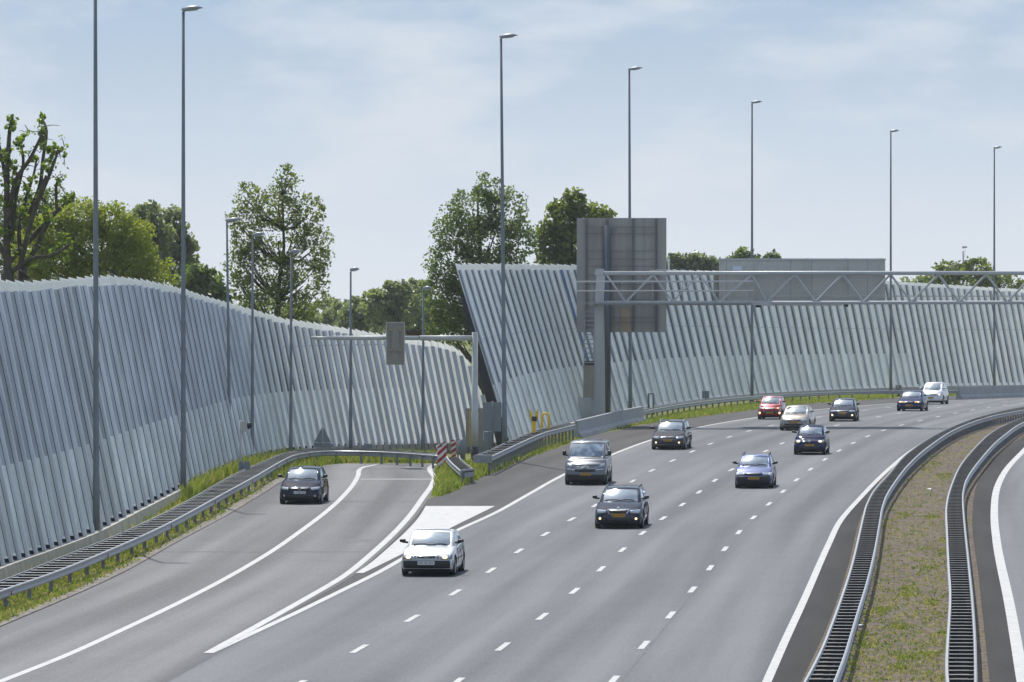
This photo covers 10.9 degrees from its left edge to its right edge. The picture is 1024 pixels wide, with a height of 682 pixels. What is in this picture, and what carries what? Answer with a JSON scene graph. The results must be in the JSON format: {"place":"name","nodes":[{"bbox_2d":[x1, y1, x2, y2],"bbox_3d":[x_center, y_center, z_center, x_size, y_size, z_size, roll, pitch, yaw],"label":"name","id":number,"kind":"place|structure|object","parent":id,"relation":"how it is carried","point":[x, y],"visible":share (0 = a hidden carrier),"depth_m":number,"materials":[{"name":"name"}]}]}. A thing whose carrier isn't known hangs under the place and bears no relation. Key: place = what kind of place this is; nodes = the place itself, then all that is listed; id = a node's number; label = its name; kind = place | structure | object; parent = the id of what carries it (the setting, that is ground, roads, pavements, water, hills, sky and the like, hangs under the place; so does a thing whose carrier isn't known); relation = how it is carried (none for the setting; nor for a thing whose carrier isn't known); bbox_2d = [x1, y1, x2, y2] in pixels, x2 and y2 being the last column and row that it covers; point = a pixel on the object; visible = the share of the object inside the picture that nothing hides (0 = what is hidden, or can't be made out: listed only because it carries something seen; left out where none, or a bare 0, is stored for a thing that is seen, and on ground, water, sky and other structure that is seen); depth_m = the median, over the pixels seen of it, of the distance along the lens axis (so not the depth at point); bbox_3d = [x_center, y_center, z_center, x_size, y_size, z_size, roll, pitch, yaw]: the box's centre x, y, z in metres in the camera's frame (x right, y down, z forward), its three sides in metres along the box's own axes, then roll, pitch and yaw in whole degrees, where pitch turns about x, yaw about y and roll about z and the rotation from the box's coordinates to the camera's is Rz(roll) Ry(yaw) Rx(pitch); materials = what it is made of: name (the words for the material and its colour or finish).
{"place":"outdoors","nodes":[
{"label":"outdoors","id":0,"kind":"place"},
{"bbox_2d":[31,495,188,567],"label":"grass","id":1,"kind":"structure","parent":0,"point":[170,505],"depth_m":213.33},
{"bbox_2d":[0,464,436,681],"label":"ramp road","id":2,"kind":"structure","parent":0,"point":[173,642],"depth_m":159.35,"materials":[{"name":"asphalt"}]},
{"bbox_2d":[0,477,284,625],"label":"gutter","id":3,"kind":"object","parent":2,"relation":"on","point":[241,502],"visible":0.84,"depth_m":179.29,"materials":[{"name":"stone"}]},
{"bbox_2d":[0,464,378,681],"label":"ramp edge line","id":4,"kind":"object","parent":2,"relation":"on","point":[334,504],"visible":1,"depth_m":156.69,"materials":[{"name":"paint"}]},
{"bbox_2d":[162,551,367,551],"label":"pavement seam","id":5,"kind":"object","parent":2,"relation":"on","point":[264,551],"visible":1,"depth_m":180.32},
{"bbox_2d":[204,464,436,652],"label":"ramp gore line","id":6,"kind":"object","parent":2,"relation":"on","point":[389,537],"visible":0.94,"depth_m":165.08,"materials":[{"name":"paint"}]},
{"bbox_2d":[251,501,414,501],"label":"pavement seam","id":7,"kind":"object","parent":2,"relation":"on","point":[334,501],"visible":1,"depth_m":220.15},
{"bbox_2d":[179,445,303,501],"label":"tall grass","id":8,"kind":"structure","parent":0,"point":[195,486],"depth_m":236.71,"materials":[{"name":"plant"}]},
{"bbox_2d":[278,466,328,503],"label":"hatchback","id":9,"kind":"object","parent":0,"point":[297,484],"visible":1,"depth_m":218.16,"materials":[{"name":"black paint"}]},
{"bbox_2d":[0,0,1023,334],"label":"sky","id":10,"kind":"structure","parent":0,"point":[384,109],"materials":[{"name":"blue"}]},
{"bbox_2d":[136,341,989,678],"bbox_3d":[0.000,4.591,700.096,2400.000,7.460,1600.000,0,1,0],"label":"ground","id":11,"kind":"structure","parent":0,"point":[468,453],"depth_m":359.71,"materials":[{"name":"green plant"}]},
{"bbox_2d":[0,111,75,281],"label":"pollarded tree","id":12,"kind":"object","parent":11,"relation":"on","point":[9,198],"visible":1,"depth_m":234.84,"materials":[{"name":"green plant"}]},
{"bbox_2d":[0,185,84,279],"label":"dense tree","id":13,"kind":"object","parent":11,"relation":"on","point":[44,202],"visible":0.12,"depth_m":329.47,"materials":[{"name":"green plant"}]},
{"bbox_2d":[10,196,180,285],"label":"dense tree","id":14,"kind":"object","parent":11,"relation":"on","point":[118,258],"visible":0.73,"depth_m":299.18,"materials":[{"name":"green plant"}]},
{"bbox_2d":[93,0,99,529],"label":"street lamp","id":15,"kind":"object","parent":11,"relation":"on","point":[96,498],"visible":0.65,"depth_m":187.04,"materials":[{"name":"metal"}]},
{"bbox_2d":[0,473,277,622],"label":"grass","id":16,"kind":"structure","parent":11,"relation":"on","point":[21,600],"depth_m":167.55,"materials":[{"name":"plant"}]},
{"bbox_2d":[123,199,178,279],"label":"tall tree","id":17,"kind":"object","parent":11,"relation":"on","point":[156,218],"visible":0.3,"depth_m":399.27,"materials":[{"name":"green plant"}]},
{"bbox_2d":[159,203,200,286],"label":"tall tree","id":18,"kind":"object","parent":11,"relation":"on","point":[191,246],"visible":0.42,"depth_m":404.39,"materials":[{"name":"green plant"}]},
{"bbox_2d":[180,6,202,490],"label":"street lamp","id":19,"kind":"object","parent":11,"relation":"on","point":[183,374],"visible":0.83,"depth_m":223.21,"materials":[{"name":"metal"}]},
{"bbox_2d":[173,263,237,303],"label":"dense tree","id":20,"kind":"object","parent":11,"relation":"on","point":[200,280],"visible":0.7,"depth_m":379.24,"materials":[{"name":"green plant"}]},
{"bbox_2d":[0,448,437,606],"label":"guardrail","id":21,"kind":"object","parent":11,"relation":"on","point":[51,571],"visible":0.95,"depth_m":191.71,"materials":[{"name":"metal"}]},
{"bbox_2d":[225,218,240,408],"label":"street lamp","id":22,"kind":"object","parent":11,"relation":"on","point":[228,325],"visible":0.77,"depth_m":252.03,"materials":[{"name":"metal"}]},
{"bbox_2d":[239,461,249,470],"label":"control box","id":23,"kind":"object","parent":11,"relation":"on","point":[243,465],"visible":0.47,"depth_m":239.37,"materials":[{"name":"metal"}]},
{"bbox_2d":[239,420,251,460],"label":"traffic signal","id":24,"kind":"object","parent":11,"relation":"on","point":[244,426],"visible":0.9,"depth_m":242.24,"materials":[{"name":"grey metal"}]},
{"bbox_2d":[0,275,496,580],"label":"noise wall","id":25,"kind":"structure","parent":11,"relation":"on","point":[46,420],"depth_m":219.79,"materials":[{"name":"metal"}]},
{"bbox_2d":[250,232,264,448],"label":"street lamp","id":26,"kind":"object","parent":11,"relation":"on","point":[256,234],"visible":0.81,"depth_m":258.57,"materials":[{"name":"metal"}]},
{"bbox_2d":[220,163,334,321],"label":"open tree","id":27,"kind":"object","parent":11,"relation":"on","point":[281,260],"visible":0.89,"depth_m":329.63,"materials":[{"name":"green plant"}]},
{"bbox_2d":[258,298,304,321],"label":"hazy tree","id":28,"kind":"object","parent":11,"relation":"on","point":[281,312],"visible":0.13,"depth_m":577.51,"materials":[{"name":"green plant"}]},
{"bbox_2d":[289,249,299,450],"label":"street lamp","id":29,"kind":"object","parent":11,"relation":"on","point":[290,400],"visible":0.78,"depth_m":263.97,"materials":[{"name":"metal"}]},
{"bbox_2d":[293,300,322,324],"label":"hazy tree","id":30,"kind":"object","parent":11,"relation":"on","point":[316,320],"visible":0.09,"depth_m":585.94,"materials":[{"name":"green plant"}]},
{"bbox_2d":[314,426,330,450],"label":"warning sign","id":31,"kind":"object","parent":11,"relation":"on","point":[322,436],"visible":0.83,"depth_m":262.70,"materials":[{"name":"metal"}]},
{"bbox_2d":[315,298,348,326],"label":"hazy tree","id":32,"kind":"object","parent":11,"relation":"on","point":[326,319],"visible":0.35,"depth_m":555.18,"materials":[{"name":"green plant"}]},
{"bbox_2d":[312,295,364,329],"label":"hazy tree","id":33,"kind":"object","parent":11,"relation":"on","point":[329,300],"visible":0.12,"depth_m":595.93,"materials":[{"name":"green plant"}]},
{"bbox_2d":[272,448,435,477],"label":"tall grass","id":34,"kind":"structure","parent":11,"relation":"on","point":[318,461],"depth_m":261.31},
{"bbox_2d":[349,267,358,447],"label":"street lamp","id":35,"kind":"object","parent":11,"relation":"on","point":[353,269],"visible":0.81,"depth_m":271.09,"materials":[{"name":"metal"}]},
{"bbox_2d":[332,294,385,334],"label":"hazy tree","id":36,"kind":"object","parent":11,"relation":"on","point":[357,319],"visible":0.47,"depth_m":543.16,"materials":[{"name":"green plant"}]},
{"bbox_2d":[354,279,427,329],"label":"hazy tree","id":37,"kind":"object","parent":11,"relation":"on","point":[383,307],"visible":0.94,"depth_m":518.99,"materials":[{"name":"green plant"}]},
{"bbox_2d":[311,322,478,459],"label":"signal mast","id":38,"kind":"object","parent":11,"relation":"on","point":[395,337],"visible":0.94,"depth_m":258.50,"materials":[{"name":"grey metal"}]},
{"bbox_2d":[400,277,444,335],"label":"hazy tree","id":39,"kind":"object","parent":11,"relation":"on","point":[415,284],"visible":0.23,"depth_m":530.84,"materials":[{"name":"green plant"}]},
{"bbox_2d":[405,330,440,347],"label":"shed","id":40,"kind":"structure","parent":11,"relation":"on","point":[413,332],"depth_m":360.02,"materials":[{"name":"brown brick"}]},
{"bbox_2d":[421,286,431,451],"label":"street lamp","id":41,"kind":"object","parent":11,"relation":"on","point":[423,407],"visible":0.75,"depth_m":272.58,"materials":[{"name":"metal"}]},
{"bbox_2d":[446,455,474,482],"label":"guardrail","id":42,"kind":"object","parent":11,"relation":"on","point":[460,467],"visible":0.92,"depth_m":241.82,"materials":[{"name":"metal"}]},
{"bbox_2d":[456,440,465,459],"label":"cabinet","id":43,"kind":"object","parent":11,"relation":"on","point":[461,448],"visible":0.87,"depth_m":263.92,"materials":[{"name":"metal"}]},
{"bbox_2d":[466,408,482,446],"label":"sign board","id":44,"kind":"object","parent":11,"relation":"on","point":[468,427],"visible":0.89,"depth_m":260.67,"materials":[{"name":"metal"}]},
{"bbox_2d":[432,452,519,496],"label":"tall grass","id":45,"kind":"structure","parent":11,"relation":"on","point":[447,479],"depth_m":240.34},
{"bbox_2d":[417,171,539,394],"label":"dense tree","id":46,"kind":"object","parent":11,"relation":"on","point":[453,321],"visible":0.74,"depth_m":344.45,"materials":[{"name":"green plant"}]},
{"bbox_2d":[484,432,491,449],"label":"sign board","id":47,"kind":"object","parent":11,"relation":"on","point":[488,436],"visible":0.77,"depth_m":266.86,"materials":[{"name":"metal"}]},
{"bbox_2d":[483,401,500,447],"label":"sign board","id":48,"kind":"object","parent":11,"relation":"on","point":[492,416],"visible":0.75,"depth_m":266.84,"materials":[{"name":"metal"}]},
{"bbox_2d":[499,34,517,449],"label":"street lamp","id":49,"kind":"object","parent":11,"relation":"on","point":[504,398],"visible":0.81,"depth_m":265.29,"materials":[{"name":"metal"}]},
{"bbox_2d":[472,422,575,474],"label":"guardrail","id":50,"kind":"object","parent":11,"relation":"on","point":[527,443],"visible":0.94,"depth_m":268.19,"materials":[{"name":"metal"}]},
{"bbox_2d":[530,409,537,432],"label":"yellow post","id":51,"kind":"object","parent":11,"relation":"on","point":[534,419],"visible":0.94,"depth_m":280.57,"materials":[{"name":"metal"}]},
{"bbox_2d":[478,417,647,478],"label":"grass","id":52,"kind":"structure","parent":11,"relation":"on","point":[547,448],"depth_m":286.29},
{"bbox_2d":[533,186,617,265],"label":"dense tree","id":53,"kind":"object","parent":11,"relation":"on","point":[559,232],"visible":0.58,"depth_m":399.24,"materials":[{"name":"green plant"}]},
{"bbox_2d":[168,398,1023,681],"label":"motorway","id":54,"kind":"structure","parent":11,"relation":"on","point":[730,621],"depth_m":160.99,"materials":[{"name":"asphalt"}]},
{"bbox_2d":[400,528,465,574],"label":"hatchback","id":55,"kind":"object","parent":54,"relation":"on","point":[425,550],"visible":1,"depth_m":166.00,"materials":[{"name":"white metal"}]},
{"bbox_2d":[562,439,611,484],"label":"van","id":56,"kind":"object","parent":54,"relation":"on","point":[588,460],"visible":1,"depth_m":236.95,"materials":[{"name":"grey paint"}]},
{"bbox_2d":[214,398,1005,652],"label":"edge line","id":57,"kind":"object","parent":54,"relation":"on","point":[359,581],"visible":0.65,"depth_m":165.71,"materials":[{"name":"paint"}]},
{"bbox_2d":[592,484,648,527],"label":"estate car","id":58,"kind":"object","parent":54,"relation":"on","point":[622,504],"visible":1,"depth_m":197.54,"materials":[{"name":"grey paint"}]},
{"bbox_2d":[299,399,1003,681],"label":"lane marking","id":59,"kind":"object","parent":54,"relation":"on","point":[415,616],"visible":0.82,"depth_m":167.98,"materials":[{"name":"paint"}]},
{"bbox_2d":[650,419,691,448],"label":"estate car","id":60,"kind":"object","parent":54,"relation":"on","point":[673,433],"visible":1,"depth_m":279.80,"materials":[{"name":"grey paint"}]},
{"bbox_2d":[454,407,938,681],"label":"lane marking","id":61,"kind":"object","parent":54,"relation":"on","point":[540,617],"visible":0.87,"depth_m":158.75,"materials":[{"name":"paint"}]},
{"bbox_2d":[733,452,777,487],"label":"estate car","id":62,"kind":"object","parent":54,"relation":"on","point":[756,469],"visible":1,"depth_m":233.56,"materials":[{"name":"blue paint"}]},
{"bbox_2d":[756,396,785,418],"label":"hatchback","id":63,"kind":"object","parent":54,"relation":"on","point":[770,406],"visible":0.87,"depth_m":340.84,"materials":[{"name":"red paint"}]},
{"bbox_2d":[779,405,815,429],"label":"saloon","id":64,"kind":"object","parent":54,"relation":"on","point":[795,416],"visible":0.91,"depth_m":313.54,"materials":[{"name":"grey paint"}]},
{"bbox_2d":[608,407,987,681],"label":"lane marking","id":65,"kind":"object","parent":54,"relation":"on","point":[644,644],"visible":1,"depth_m":169.14,"materials":[{"name":"paint"}]},
{"bbox_2d":[792,424,829,454],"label":"hatchback","id":66,"kind":"object","parent":54,"relation":"on","point":[808,438],"visible":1,"depth_m":272.29,"materials":[{"name":"blue paint"}]},
{"bbox_2d":[620,404,1007,681],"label":"pavement seam","id":67,"kind":"object","parent":54,"relation":"on","point":[719,560],"visible":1,"depth_m":165.24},
{"bbox_2d":[762,447,914,681],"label":"edge line","id":68,"kind":"object","parent":54,"relation":"on","point":[777,658],"visible":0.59,"depth_m":157.73,"materials":[{"name":"paint"}]},
{"bbox_2d":[827,398,859,420],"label":"hatchback","id":69,"kind":"object","parent":54,"relation":"on","point":[844,408],"visible":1,"depth_m":335.37,"materials":[{"name":"black paint"}]},
{"bbox_2d":[897,390,928,410],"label":"saloon","id":70,"kind":"object","parent":54,"relation":"on","point":[912,399],"visible":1,"depth_m":368.37,"materials":[{"name":"blue paint"}]},
{"bbox_2d":[920,382,948,403],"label":"minivan","id":71,"kind":"object","parent":54,"relation":"on","point":[936,392],"visible":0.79,"depth_m":400.83,"materials":[{"name":"silver metal"}]},
{"bbox_2d":[574,406,645,437],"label":"concrete barrier","id":72,"kind":"object","parent":11,"relation":"on","point":[594,425],"visible":0.95,"depth_m":312.77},
{"bbox_2d":[577,218,665,412],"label":"road sign","id":73,"kind":"object","parent":11,"relation":"on","point":[622,244],"visible":0.91,"depth_m":326.47,"materials":[{"name":"metal"}]},
{"bbox_2d":[628,67,641,408],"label":"street lamp","id":74,"kind":"object","parent":11,"relation":"on","point":[629,216],"visible":0.66,"depth_m":341.47,"materials":[{"name":"metal"}]},
{"bbox_2d":[669,252,686,270],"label":"poplar","id":75,"kind":"object","parent":11,"relation":"on","point":[675,257],"visible":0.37,"depth_m":619.49,"materials":[{"name":"green plant"}]},
{"bbox_2d":[683,252,696,270],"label":"poplar","id":76,"kind":"object","parent":11,"relation":"on","point":[688,268],"visible":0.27,"depth_m":619.55,"materials":[{"name":"green plant"}]},
{"bbox_2d":[688,250,703,270],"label":"poplar","id":77,"kind":"object","parent":11,"relation":"on","point":[695,257],"visible":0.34,"depth_m":619.46,"materials":[{"name":"green plant"}]},
{"bbox_2d":[696,253,707,270],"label":"poplar","id":78,"kind":"object","parent":11,"relation":"on","point":[701,267],"visible":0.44,"depth_m":619.45,"materials":[{"name":"green plant"}]},
{"bbox_2d":[706,255,720,270],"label":"poplar","id":79,"kind":"object","parent":11,"relation":"on","point":[714,265],"visible":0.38,"depth_m":619.48,"materials":[{"name":"green plant"}]},
{"bbox_2d":[455,263,1023,449],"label":"noise wall","id":80,"kind":"structure","parent":11,"relation":"on","point":[691,353],"depth_m":420.37,"materials":[{"name":"metal"}]},
{"bbox_2d":[726,245,761,257],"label":"dense tree","id":81,"kind":"object","parent":11,"relation":"on","point":[741,252],"visible":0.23,"depth_m":559.46,"materials":[{"name":"green plant"}]},
{"bbox_2d":[750,100,761,401],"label":"street lamp","id":82,"kind":"object","parent":11,"relation":"on","point":[752,362],"visible":0.85,"depth_m":413.59,"materials":[{"name":"metal"}]},
{"bbox_2d":[762,248,781,257],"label":"dense tree","id":83,"kind":"object","parent":11,"relation":"on","point":[773,254],"visible":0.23,"depth_m":569.79,"materials":[{"name":"green plant"}]},
{"bbox_2d":[643,393,955,423],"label":"grass","id":84,"kind":"structure","parent":11,"relation":"on","point":[711,410],"depth_m":380.64,"materials":[{"name":"plant"}]},
{"bbox_2d":[576,269,1023,418],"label":"sign gantry","id":85,"kind":"object","parent":11,"relation":"on","point":[591,402],"visible":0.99,"depth_m":321.90,"materials":[{"name":"metal"}]},
{"bbox_2d":[713,258,885,306],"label":"message sign","id":86,"kind":"object","parent":85,"relation":"attached to","point":[819,285],"visible":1,"depth_m":323.98,"materials":[{"name":"grey metal"}]},
{"bbox_2d":[732,266,743,296],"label":"door","id":87,"kind":"structure","parent":86,"relation":"in","point":[734,268],"depth_m":323.91,"materials":[{"name":"grey metal"}]},
{"bbox_2d":[644,390,957,417],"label":"guardrail","id":88,"kind":"object","parent":11,"relation":"on","point":[677,406],"visible":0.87,"depth_m":392.04,"materials":[{"name":"metal"}]},
{"bbox_2d":[889,130,899,390],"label":"street lamp","id":89,"kind":"object","parent":11,"relation":"on","point":[890,362],"visible":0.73,"depth_m":467.79,"materials":[{"name":"metal"}]},
{"bbox_2d":[801,414,1023,681],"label":"median","id":90,"kind":"object","parent":11,"relation":"on","point":[982,660],"visible":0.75,"depth_m":169.34,"materials":[{"name":"soil"}]},
{"bbox_2d":[828,428,986,681],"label":"median grass","id":91,"kind":"structure","parent":90,"relation":"on","point":[907,593],"depth_m":146.94,"materials":[{"name":"plant"}]},
{"bbox_2d":[804,407,1023,681],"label":"guardrail","id":92,"kind":"object","parent":90,"relation":"on","point":[852,601],"visible":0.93,"depth_m":169.86,"materials":[{"name":"metal"}]},
{"bbox_2d":[945,417,1023,681],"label":"guardrail","id":93,"kind":"object","parent":90,"relation":"on","point":[982,453],"visible":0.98,"depth_m":163.48,"materials":[{"name":"metal"}]},
{"bbox_2d":[900,275,925,283],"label":"round bush","id":94,"kind":"object","parent":11,"relation":"on","point":[902,279],"visible":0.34,"depth_m":579.44,"materials":[{"name":"green plant"}]},
{"bbox_2d":[919,256,1000,290],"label":"round bush","id":95,"kind":"object","parent":11,"relation":"on","point":[967,265],"visible":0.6,"depth_m":558.96,"materials":[{"name":"green plant"}]},
{"bbox_2d":[993,146,1000,385],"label":"street lamp","id":96,"kind":"object","parent":11,"relation":"on","point":[994,355],"visible":0.77,"depth_m":488.00,"materials":[{"name":"metal"}]},
{"bbox_2d":[991,275,1023,288],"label":"round bush","id":97,"kind":"object","parent":11,"relation":"on","point":[1007,279],"visible":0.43,"depth_m":569.28,"materials":[{"name":"green plant"}]},
{"bbox_2d":[285,396,1023,615],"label":"shoulder","id":98,"kind":"object","parent":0,"point":[501,488],"visible":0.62,"depth_m":246.86},
{"bbox_2d":[356,506,493,572],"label":"gore marking","id":99,"kind":"object","parent":98,"relation":"on","point":[439,517],"visible":0.82,"depth_m":202.62,"materials":[{"name":"paint"}]},
{"bbox_2d":[956,385,1023,398],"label":"concrete barrier","id":100,"kind":"object","parent":98,"relation":"on","point":[981,392],"visible":1,"depth_m":441.82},
{"bbox_2d":[772,478,881,681],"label":"shoulder","id":101,"kind":"object","parent":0,"point":[805,638],"visible":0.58,"depth_m":151.12},
{"bbox_2d":[972,436,1023,681],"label":"opposite shoulder","id":102,"kind":"object","parent":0,"point":[999,654],"visible":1,"depth_m":165.28},
{"bbox_2d":[998,454,1023,649],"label":"opposite road","id":103,"kind":"structure","parent":0,"point":[1011,511],"depth_m":196.23,"materials":[{"name":"asphalt"}]},
{"bbox_2d":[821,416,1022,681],"bbox_3d":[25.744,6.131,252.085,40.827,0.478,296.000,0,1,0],"label":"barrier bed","id":104,"kind":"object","parent":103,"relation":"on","point":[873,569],"visible":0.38,"depth_m":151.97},
{"bbox_2d":[947,432,1023,681],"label":"barrier bed","id":105,"kind":"object","parent":103,"relation":"on","point":[962,618],"visible":0.19,"depth_m":132.66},
{"bbox_2d":[990,448,1023,681],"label":"opposite edge line","id":106,"kind":"object","parent":103,"relation":"on","point":[1015,637],"visible":1,"depth_m":160.79,"materials":[{"name":"paint"}]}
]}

